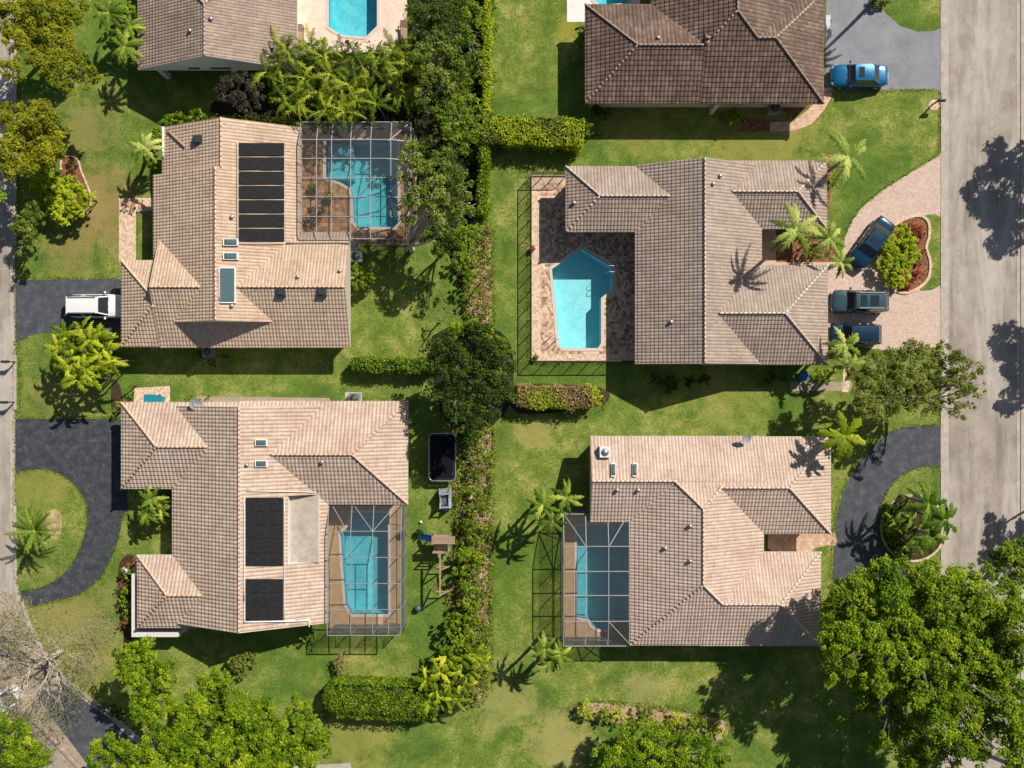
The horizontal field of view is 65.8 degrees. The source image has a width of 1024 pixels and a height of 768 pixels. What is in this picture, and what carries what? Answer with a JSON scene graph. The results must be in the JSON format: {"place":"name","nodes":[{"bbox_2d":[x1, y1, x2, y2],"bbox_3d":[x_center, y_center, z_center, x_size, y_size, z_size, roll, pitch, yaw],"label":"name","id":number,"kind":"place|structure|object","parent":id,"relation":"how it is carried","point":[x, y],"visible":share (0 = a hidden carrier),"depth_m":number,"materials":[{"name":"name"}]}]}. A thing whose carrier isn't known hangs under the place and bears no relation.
{"place":"outdoors","nodes":[
{"label":"outdoors","id":0,"kind":"place"},
{"bbox_2d":[0,594,59,690],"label":"dirt verge","id":1,"kind":"structure","parent":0,"point":[42,668],"depth_m":65.98,"materials":[{"name":"beige soil"}]},
{"bbox_2d":[0,650,86,767],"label":"dirt verge","id":2,"kind":"structure","parent":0,"point":[69,747],"depth_m":65.99,"materials":[{"name":"beige soil"}]},
{"bbox_2d":[15,469,86,590],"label":"lawn island","id":3,"kind":"structure","parent":0,"point":[62,496],"depth_m":65.98,"materials":[{"name":"green plant"}]},
{"bbox_2d":[5,506,61,554],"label":"date palm","id":4,"kind":"object","parent":3,"relation":"on","point":[35,530],"visible":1,"depth_m":63.19,"materials":[{"name":"green plant"}]},
{"bbox_2d":[15,279,120,343],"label":"driveway","id":5,"kind":"structure","parent":0,"point":[40,306],"depth_m":65.99,"materials":[{"name":"grey asphalt"}]},
{"bbox_2d":[65,291,120,319],"bbox_3d":[-34.246,-6.421,65.073,5.040,1.819,2.350,0,90,0],"label":"suv","id":6,"kind":"object","parent":5,"relation":"on","point":[84,306],"visible":0.83,"depth_m":64.54,"materials":[{"name":"white paint"}]},
{"bbox_2d":[15,419,127,605],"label":"driveway","id":7,"kind":"structure","parent":0,"point":[86,453],"depth_m":65.99,"materials":[{"name":"grey asphalt"}]},
{"bbox_2d":[0,0,162,761],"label":"street","id":8,"kind":"structure","parent":0,"point":[6,583],"depth_m":66.00,"materials":[{"name":"grey asphalt"}]},
{"bbox_2d":[38,681,164,767],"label":"side street","id":9,"kind":"structure","parent":0,"point":[91,728],"depth_m":65.99,"materials":[{"name":"grey asphalt"}]},
{"bbox_2d":[119,198,152,261],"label":"path","id":10,"kind":"structure","parent":0,"point":[127,224],"depth_m":65.99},
{"bbox_2d":[15,0,939,767],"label":"lawn","id":11,"kind":"structure","parent":0,"point":[787,706],"depth_m":66.00,"materials":[{"name":"green plant"}]},
{"bbox_2d":[0,710,54,767],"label":"tree","id":12,"kind":"object","parent":11,"relation":"on","point":[21,753],"visible":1,"depth_m":60.76,"materials":[{"name":"green plant"}]},
{"bbox_2d":[9,195,46,255],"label":"tree","id":13,"kind":"object","parent":11,"relation":"on","point":[24,227],"visible":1,"depth_m":63.06,"materials":[{"name":"green plant"}]},
{"bbox_2d":[0,98,72,182],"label":"tree","id":14,"kind":"object","parent":11,"relation":"on","point":[46,145],"visible":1,"depth_m":60.69,"materials":[{"name":"green plant"}]},
{"bbox_2d":[0,0,102,96],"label":"tree","id":15,"kind":"object","parent":11,"relation":"on","point":[36,46],"visible":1,"depth_m":60.38,"materials":[{"name":"green plant"}]},
{"bbox_2d":[0,590,126,743],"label":"bare tree","id":16,"kind":"object","parent":11,"relation":"on","point":[49,658],"visible":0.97,"depth_m":61.88,"materials":[{"name":"grey plant"}]},
{"bbox_2d":[29,166,97,226],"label":"tree","id":17,"kind":"object","parent":11,"relation":"on","point":[56,196],"visible":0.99,"depth_m":64.18,"materials":[{"name":"green plant"}]},
{"bbox_2d":[10,6,162,759],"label":"gutter","id":18,"kind":"object","parent":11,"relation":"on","point":[12,412],"visible":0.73,"depth_m":65.98,"materials":[{"name":"concrete"}]},
{"bbox_2d":[13,0,159,750],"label":"kerb","id":19,"kind":"structure","parent":11,"relation":"on","point":[125,726],"depth_m":65.88,"materials":[{"name":"concrete"}]},
{"bbox_2d":[42,316,136,392],"bbox_3d":[-33.734,-2.343,63.912,6.823,4.191,6.173,0,90,0],"label":"clumping palm","id":20,"kind":"object","parent":11,"relation":"on","point":[99,335],"visible":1,"depth_m":62.29,"materials":[{"name":"green plant"}]},
{"bbox_2d":[110,15,145,69],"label":"palm tree","id":21,"kind":"object","parent":11,"relation":"on","point":[128,24],"visible":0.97,"depth_m":62.60,"materials":[{"name":"green plant"}]},
{"bbox_2d":[111,634,178,731],"bbox_3d":[-27.360,22.642,62.483,4.615,7.135,7.192,-21,90,0],"label":"tree","id":22,"kind":"object","parent":11,"relation":"on","point":[127,664],"visible":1,"depth_m":59.47,"materials":[{"name":"green plant"}]},
{"bbox_2d":[122,500,171,559],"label":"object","id":23,"kind":"structure","parent":11,"relation":"on","point":[153,538],"depth_m":65.99,"materials":[{"name":"green plant"}]},
{"bbox_2d":[136,484,171,526],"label":"palm tree","id":24,"kind":"object","parent":23,"relation":"on","point":[159,505],"visible":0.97,"depth_m":63.38,"materials":[{"name":"green plant"}]},
{"bbox_2d":[84,721,236,767],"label":"tree","id":25,"kind":"object","parent":11,"relation":"on","point":[179,747],"visible":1,"depth_m":59.14,"materials":[{"name":"green plant"}]},
{"bbox_2d":[172,666,251,738],"bbox_3d":[-22.235,24.374,62.445,5.292,7.210,5.943,32,90,0],"label":"tree","id":26,"kind":"object","parent":11,"relation":"on","point":[197,710],"visible":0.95,"depth_m":59.49,"materials":[{"name":"green plant"}]},
{"bbox_2d":[137,0,297,78],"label":"house","id":27,"kind":"structure","parent":11,"relation":"on","point":[207,35],"depth_m":62.18,"materials":[{"name":"brown tile"}]},
{"bbox_2d":[120,117,350,347],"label":"house","id":28,"kind":"structure","parent":11,"relation":"on","point":[236,262],"depth_m":62.30,"materials":[{"name":"beige tile"}]},
{"bbox_2d":[120,399,408,636],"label":"house","id":29,"kind":"structure","parent":11,"relation":"on","point":[258,488],"depth_m":62.43,"materials":[{"name":"beige tile"}]},
{"bbox_2d":[221,693,331,767],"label":"tree","id":30,"kind":"object","parent":11,"relation":"on","point":[270,744],"visible":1,"depth_m":59.59,"materials":[{"name":"green plant"}]},
{"bbox_2d":[210,53,415,121],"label":"shaded bed","id":31,"kind":"object","parent":11,"relation":"on","point":[223,108],"visible":0.33,"depth_m":65.99,"materials":[{"name":"brown soil"}]},
{"bbox_2d":[213,70,265,117],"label":"tree","id":32,"kind":"object","parent":31,"relation":"on","point":[237,97],"visible":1,"depth_m":61.97,"materials":[{"name":"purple plant"}]},
{"bbox_2d":[274,23,330,98],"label":"areca palm","id":33,"kind":"object","parent":31,"relation":"on","point":[306,68],"visible":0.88,"depth_m":62.79,"materials":[{"name":"green plant"}]},
{"bbox_2d":[266,77,342,133],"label":"areca palm","id":34,"kind":"object","parent":31,"relation":"on","point":[289,96],"visible":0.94,"depth_m":62.53,"materials":[{"name":"green plant"}]},
{"bbox_2d":[296,37,354,114],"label":"areca palm","id":35,"kind":"object","parent":31,"relation":"on","point":[326,63],"visible":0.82,"depth_m":62.61,"materials":[{"name":"green plant"}]},
{"bbox_2d":[314,34,367,129],"bbox_3d":[-13.807,-24.302,63.935,5.163,4.142,6.466,-25,90,0],"label":"areca palm","id":36,"kind":"object","parent":31,"relation":"on","point":[338,86],"visible":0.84,"depth_m":62.86,"materials":[{"name":"green plant"}]},
{"bbox_2d":[320,83,394,134],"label":"areca palm","id":37,"kind":"object","parent":31,"relation":"on","point":[361,113],"visible":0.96,"depth_m":62.67,"materials":[{"name":"green plant"}]},
{"bbox_2d":[333,43,398,111],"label":"areca palm","id":38,"kind":"object","parent":31,"relation":"on","point":[369,61],"visible":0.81,"depth_m":62.93,"materials":[{"name":"green plant"}]},
{"bbox_2d":[370,55,424,115],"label":"areca palm","id":39,"kind":"object","parent":31,"relation":"on","point":[394,86],"visible":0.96,"depth_m":62.99,"materials":[{"name":"green plant"}]},
{"bbox_2d":[298,0,406,52],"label":"pool deck","id":40,"kind":"structure","parent":11,"relation":"on","point":[311,13],"depth_m":65.99,"materials":[{"name":"beige concrete"}]},
{"bbox_2d":[326,0,379,39],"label":"swimming pool","id":41,"kind":"structure","parent":40,"relation":"in","point":[355,19],"depth_m":67.30,"materials":[{"name":"blue liquid"}]},
{"bbox_2d":[302,130,416,245],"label":"pool deck","id":42,"kind":"structure","parent":11,"relation":"on","point":[340,206],"depth_m":65.99,"materials":[{"name":"ceramic"}]},
{"bbox_2d":[299,122,414,244],"bbox_3d":[-12.537,-16.314,64.508,8.895,2.983,9.538,0,90,0],"label":"pool cage","id":43,"kind":"object","parent":42,"relation":"on","point":[380,126],"visible":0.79,"depth_m":63.58,"materials":[{"name":"metal"}]},
{"bbox_2d":[323,138,400,229],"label":"swimming pool","id":44,"kind":"structure","parent":42,"relation":"in","point":[360,206],"depth_m":67.40,"materials":[{"name":"blue liquid"}]},
{"bbox_2d":[328,505,400,627],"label":"pool deck","id":45,"kind":"structure","parent":11,"relation":"on","point":[336,598],"depth_m":65.99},
{"bbox_2d":[338,510,390,616],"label":"swimming pool","id":46,"kind":"structure","parent":45,"relation":"in","point":[361,570],"depth_m":67.30,"materials":[{"name":"blue liquid"}]},
{"bbox_2d":[327,505,405,635],"bbox_3d":[-11.774,14.868,64.508,5.922,2.983,10.342,0,90,0],"label":"pool cage","id":47,"kind":"object","parent":45,"relation":"on","point":[372,628],"visible":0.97,"depth_m":63.94,"materials":[{"name":"grey metal"}]},
{"bbox_2d":[321,673,443,723],"bbox_3d":[-10.590,25.747,64.907,10.049,2.305,3.579,0,90,0],"label":"hedge","id":48,"kind":"object","parent":11,"relation":"on","point":[366,698],"visible":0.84,"depth_m":64.23,"materials":[{"name":"green plant"}]},
{"bbox_2d":[253,37,512,429],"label":"undergrowth","id":49,"kind":"object","parent":11,"relation":"on","point":[377,117],"visible":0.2,"depth_m":65.37,"materials":[{"name":"green plant"}]},
{"bbox_2d":[350,353,434,375],"bbox_3d":[-9.768,-1.595,65.097,6.904,1.922,1.842,0,90,0],"label":"hedge","id":50,"kind":"object","parent":11,"relation":"on","point":[374,364],"visible":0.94,"depth_m":64.65,"materials":[{"name":"green plant"}]},
{"bbox_2d":[394,138,481,252],"bbox_3d":[-5.633,-14.811,62.361,6.725,7.378,7.980,0,90,0],"label":"tree","id":51,"kind":"object","parent":11,"relation":"on","point":[445,169],"visible":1,"depth_m":59.63,"materials":[{"name":"green plant"}]},
{"bbox_2d":[428,433,455,481],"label":"trampoline","id":52,"kind":"object","parent":11,"relation":"on","point":[441,458],"visible":0.98,"depth_m":65.18,"materials":[{"name":"fabric"}]},
{"bbox_2d":[403,0,493,298],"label":"shaded bed","id":53,"kind":"object","parent":11,"relation":"on","point":[427,119],"visible":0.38,"depth_m":65.99,"materials":[{"name":"brown soil"}]},
{"bbox_2d":[406,27,465,115],"bbox_3d":[-6.038,-24.486,63.258,4.624,5.584,6.280,23,90,0],"label":"tree","id":54,"kind":"object","parent":53,"relation":"on","point":[438,75],"visible":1,"depth_m":61.23,"materials":[{"name":"green plant"}]},
{"bbox_2d":[406,0,466,43],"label":"tree","id":55,"kind":"object","parent":53,"relation":"on","point":[438,11],"visible":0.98,"depth_m":61.68,"materials":[{"name":"green plant"}]},
{"bbox_2d":[405,0,499,706],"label":"ground cover","id":56,"kind":"object","parent":53,"relation":"on","point":[460,497],"visible":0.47,"depth_m":65.70,"materials":[{"name":"green plant"}]},
{"bbox_2d":[427,221,477,270],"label":"tree","id":57,"kind":"object","parent":53,"relation":"on","point":[455,241],"visible":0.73,"depth_m":61.78,"materials":[{"name":"green plant"}]},
{"bbox_2d":[433,88,487,153],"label":"tree","id":58,"kind":"object","parent":53,"relation":"on","point":[464,115],"visible":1,"depth_m":61.84,"materials":[{"name":"green plant"}]},
{"bbox_2d":[455,0,490,84],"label":"tree","id":59,"kind":"object","parent":53,"relation":"on","point":[469,41],"visible":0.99,"depth_m":62.06,"materials":[{"name":"green plant"}]},
{"bbox_2d":[475,141,491,219],"bbox_3d":[-2.347,-16.725,65.096,1.549,1.946,6.323,0,90,0],"label":"hedge","id":60,"kind":"object","parent":53,"relation":"on","point":[483,184],"visible":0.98,"depth_m":64.52,"materials":[{"name":"green plant"}]},
{"bbox_2d":[480,0,494,115],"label":"hedge","id":61,"kind":"object","parent":53,"relation":"on","point":[487,21],"visible":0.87,"depth_m":64.64,"materials":[{"name":"green plant"}]},
{"bbox_2d":[423,327,513,718],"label":"shaded bed","id":62,"kind":"object","parent":11,"relation":"on","point":[500,406],"visible":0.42,"depth_m":65.99,"materials":[{"name":"brown soil"}]},
{"bbox_2d":[410,663,477,715],"bbox_3d":[-5.464,24.805,64.666,5.528,2.690,4.172,0,90,0],"label":"broad leaved clump","id":63,"kind":"object","parent":62,"relation":"on","point":[436,697],"visible":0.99,"depth_m":63.70,"materials":[{"name":"green plant"}]},
{"bbox_2d":[428,640,492,686],"bbox_3d":[-4.125,22.625,64.591,5.242,2.840,3.552,0,90,0],"label":"broad leaved clump","id":64,"kind":"object","parent":62,"relation":"on","point":[469,664],"visible":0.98,"depth_m":63.51,"materials":[{"name":"green plant"}]},
{"bbox_2d":[425,320,516,433],"bbox_3d":[-3.083,-0.507,62.415,7.015,7.271,8.586,0,90,0],"label":"tree","id":65,"kind":"object","parent":62,"relation":"on","point":[471,391],"visible":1,"depth_m":59.74,"materials":[{"name":"green plant"}]},
{"bbox_2d":[447,219,495,706],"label":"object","id":66,"kind":"object","parent":62,"relation":"on","point":[475,467],"visible":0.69,"depth_m":65.58,"materials":[{"name":"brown plant"}]},
{"bbox_2d":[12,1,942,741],"bbox_3d":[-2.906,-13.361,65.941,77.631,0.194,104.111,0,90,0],"label":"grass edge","id":67,"kind":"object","parent":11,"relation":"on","point":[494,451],"depth_m":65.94,"materials":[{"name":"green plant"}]},
{"bbox_2d":[466,425,490,702],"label":"dry litter","id":68,"kind":"object","parent":11,"relation":"on","point":[472,464],"visible":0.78,"depth_m":65.99,"materials":[{"name":"brown plant"}]},
{"bbox_2d":[481,112,584,155],"bbox_3d":[1.717,-20.529,64.907,8.559,2.261,3.188,0,90,0],"label":"hedge","id":69,"kind":"object","parent":11,"relation":"on","point":[538,134],"visible":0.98,"depth_m":64.26,"materials":[{"name":"green plant"}]},
{"bbox_2d":[515,381,593,412],"bbox_3d":[3.487,1.079,65.061,6.446,2.001,2.625,0,90,0],"label":"hedge","id":70,"kind":"object","parent":11,"relation":"on","point":[547,397],"visible":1,"depth_m":64.50,"materials":[{"name":"green plant"}]},
{"bbox_2d":[525,479,583,535],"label":"palm tree","id":71,"kind":"object","parent":11,"relation":"on","point":[542,504],"visible":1,"depth_m":61.45,"materials":[{"name":"green plant"}]},
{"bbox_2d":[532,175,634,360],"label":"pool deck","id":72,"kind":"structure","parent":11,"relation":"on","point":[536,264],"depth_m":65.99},
{"bbox_2d":[541,183,634,353],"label":"pool deck","id":73,"kind":"structure","parent":72,"relation":"on","point":[558,242],"depth_m":65.98,"materials":[{"name":"stone"}]},
{"bbox_2d":[549,245,616,350],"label":"swimming pool","id":74,"kind":"structure","parent":73,"relation":"in","point":[587,285],"depth_m":67.35,"materials":[{"name":"blue liquid"}]},
{"bbox_2d":[447,217,734,734],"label":"dry ground cover","id":75,"kind":"object","parent":11,"relation":"on","point":[471,304],"visible":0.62,"depth_m":65.84,"materials":[{"name":"brown plant"}]},
{"bbox_2d":[561,509,630,645],"bbox_3d":[6.771,15.752,64.508,5.319,2.983,10.663,0,90,0],"label":"pool cage","id":76,"kind":"object","parent":11,"relation":"on","point":[595,641],"visible":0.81,"depth_m":64.02,"materials":[{"name":"metal"}]},
{"bbox_2d":[565,515,628,639],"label":"pool deck","id":77,"kind":"structure","parent":11,"relation":"on","point":[576,629],"depth_m":65.99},
{"bbox_2d":[574,523,628,631],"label":"swimming pool","id":78,"kind":"structure","parent":77,"relation":"in","point":[595,534],"depth_m":67.30,"materials":[{"name":"blue liquid"}]},
{"bbox_2d":[575,703,727,739],"bbox_3d":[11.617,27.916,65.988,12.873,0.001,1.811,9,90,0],"label":"hedge","id":79,"kind":"object","parent":11,"relation":"on","point":[634,712],"visible":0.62,"depth_m":65.99,"materials":[{"name":"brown plant"}]},
{"bbox_2d":[592,712,733,767],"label":"tree","id":80,"kind":"object","parent":11,"relation":"on","point":[629,752],"visible":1,"depth_m":62.10,"materials":[{"name":"green plant"}]},
{"bbox_2d":[565,157,828,365],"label":"house","id":81,"kind":"structure","parent":11,"relation":"on","point":[710,289],"depth_m":62.60,"materials":[{"name":"grey tile"}]},
{"bbox_2d":[584,0,831,114],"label":"house","id":82,"kind":"structure","parent":11,"relation":"on","point":[713,55],"depth_m":62.69,"materials":[{"name":"brown tile"}]},
{"bbox_2d":[590,434,831,646],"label":"house","id":83,"kind":"structure","parent":11,"relation":"on","point":[703,515],"depth_m":62.64,"materials":[{"name":"beige tile"}]},
{"bbox_2d":[776,226,836,261],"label":"soil bed","id":84,"kind":"object","parent":11,"relation":"on","point":[793,253],"visible":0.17,"depth_m":65.98,"materials":[{"name":"brown soil"}]},
{"bbox_2d":[766,202,822,254],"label":"palm tree","id":85,"kind":"object","parent":84,"relation":"on","point":[791,233],"visible":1,"depth_m":59.02,"materials":[{"name":"green plant"}]},
{"bbox_2d":[815,131,865,187],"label":"palm tree","id":86,"kind":"object","parent":11,"relation":"on","point":[845,161],"visible":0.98,"depth_m":60.87,"materials":[{"name":"green plant"}]},
{"bbox_2d":[816,410,865,459],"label":"palm tree","id":87,"kind":"object","parent":11,"relation":"on","point":[843,436],"visible":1,"depth_m":60.38,"materials":[{"name":"green plant"}]},
{"bbox_2d":[844,337,986,425],"bbox_3d":[30.807,-0.193,62.778,10.570,6.544,6.726,0,90,0],"label":"tree","id":88,"kind":"object","parent":11,"relation":"on","point":[914,392],"visible":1,"depth_m":60.20,"materials":[{"name":"green plant"}]},
{"bbox_2d":[815,553,1023,767],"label":"tree","id":89,"kind":"object","parent":11,"relation":"on","point":[971,630],"visible":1,"depth_m":57.73,"materials":[{"name":"green plant"}]},
{"bbox_2d":[979,535,1023,601],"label":"tree","id":90,"kind":"object","parent":11,"relation":"on","point":[1012,557],"visible":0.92,"depth_m":60.53,"materials":[{"name":"green plant"}]},
{"bbox_2d":[768,533,837,550],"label":"path","id":91,"kind":"structure","parent":0,"point":[794,542],"depth_m":65.99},
{"bbox_2d":[826,155,940,349],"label":"driveway","id":92,"kind":"structure","parent":0,"point":[916,315],"depth_m":65.99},
{"bbox_2d":[828,321,881,345],"bbox_3d":[28.237,-4.075,65.178,4.486,1.610,2.220,0,90,0],"label":"hatchback","id":93,"kind":"object","parent":92,"relation":"on","point":[870,334],"visible":0.69,"depth_m":64.64,"materials":[{"name":"blue paint"}]},
{"bbox_2d":[828,287,889,314],"bbox_3d":[28.607,-6.792,65.073,4.889,1.819,2.320,0,90,0],"label":"suv","id":94,"kind":"object","parent":92,"relation":"on","point":[850,301],"visible":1,"depth_m":64.66,"materials":[{"name":"grey paint"}]},
{"bbox_2d":[848,215,894,269],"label":"sedan","id":95,"kind":"object","parent":92,"relation":"on","point":[865,250],"visible":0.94,"depth_m":65.08,"materials":[{"name":"blue paint"}]},
{"bbox_2d":[884,217,928,291],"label":"mulch bed","id":96,"kind":"object","parent":92,"relation":"on","point":[921,278],"visible":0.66,"depth_m":65.97,"materials":[{"name":"brown soil"}]},
{"bbox_2d":[875,222,922,289],"bbox_3d":[31.681,-10.585,65.237,4.001,1.558,5.449,26,90,0],"label":"bush","id":97,"kind":"object","parent":96,"relation":"on","point":[902,249],"visible":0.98,"depth_m":64.95,"materials":[{"name":"green plant"}]},
{"bbox_2d":[826,0,940,90],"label":"driveway","id":98,"kind":"structure","parent":0,"point":[863,32],"depth_m":65.99,"materials":[{"name":"grey concrete"}]},
{"bbox_2d":[828,60,887,89],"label":"sedan","id":99,"kind":"object","parent":98,"relation":"on","point":[870,76],"visible":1,"depth_m":65.07,"materials":[{"name":"blue paint"}]},
{"bbox_2d":[833,425,940,659],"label":"driveway","id":100,"kind":"structure","parent":0,"point":[894,455],"depth_m":65.99,"materials":[{"name":"grey asphalt"}]},
{"bbox_2d":[879,466,940,569],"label":"lawn island","id":101,"kind":"structure","parent":0,"point":[931,475],"depth_m":65.98,"materials":[{"name":"green plant"}]},
{"bbox_2d":[883,496,940,559],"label":"soil bed","id":102,"kind":"object","parent":101,"relation":"on","point":[917,556],"visible":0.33,"depth_m":65.98,"materials":[{"name":"brown soil"}]},
{"bbox_2d":[885,494,925,557],"bbox_3d":[32.496,11.746,65.220,3.594,1.599,5.180,-33,90,0],"label":"fern bed","id":103,"kind":"object","parent":102,"relation":"on","point":[904,517],"visible":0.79,"depth_m":64.68,"materials":[{"name":"green plant"}]},
{"bbox_2d":[920,214,940,290],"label":"lawn island","id":104,"kind":"structure","parent":0,"point":[934,250],"depth_m":65.98,"materials":[{"name":"green plant"}]},
{"bbox_2d":[949,0,1016,767],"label":"street","id":105,"kind":"structure","parent":0,"point":[982,233],"depth_m":66.00,"materials":[{"name":"grey asphalt"}]},
{"bbox_2d":[944,0,948,767],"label":"gutter","id":106,"kind":"object","parent":105,"relation":"on","point":[946,247],"visible":0.5,"depth_m":65.99,"materials":[{"name":"concrete"}]},
{"bbox_2d":[1017,0,1020,762],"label":"gutter","id":107,"kind":"object","parent":105,"relation":"on","point":[1019,270],"visible":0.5,"depth_m":65.99,"materials":[{"name":"concrete"}]},
{"bbox_2d":[1021,0,1023,756],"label":"kerb","id":108,"kind":"structure","parent":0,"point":[1022,272],"depth_m":65.94,"materials":[{"name":"concrete"}]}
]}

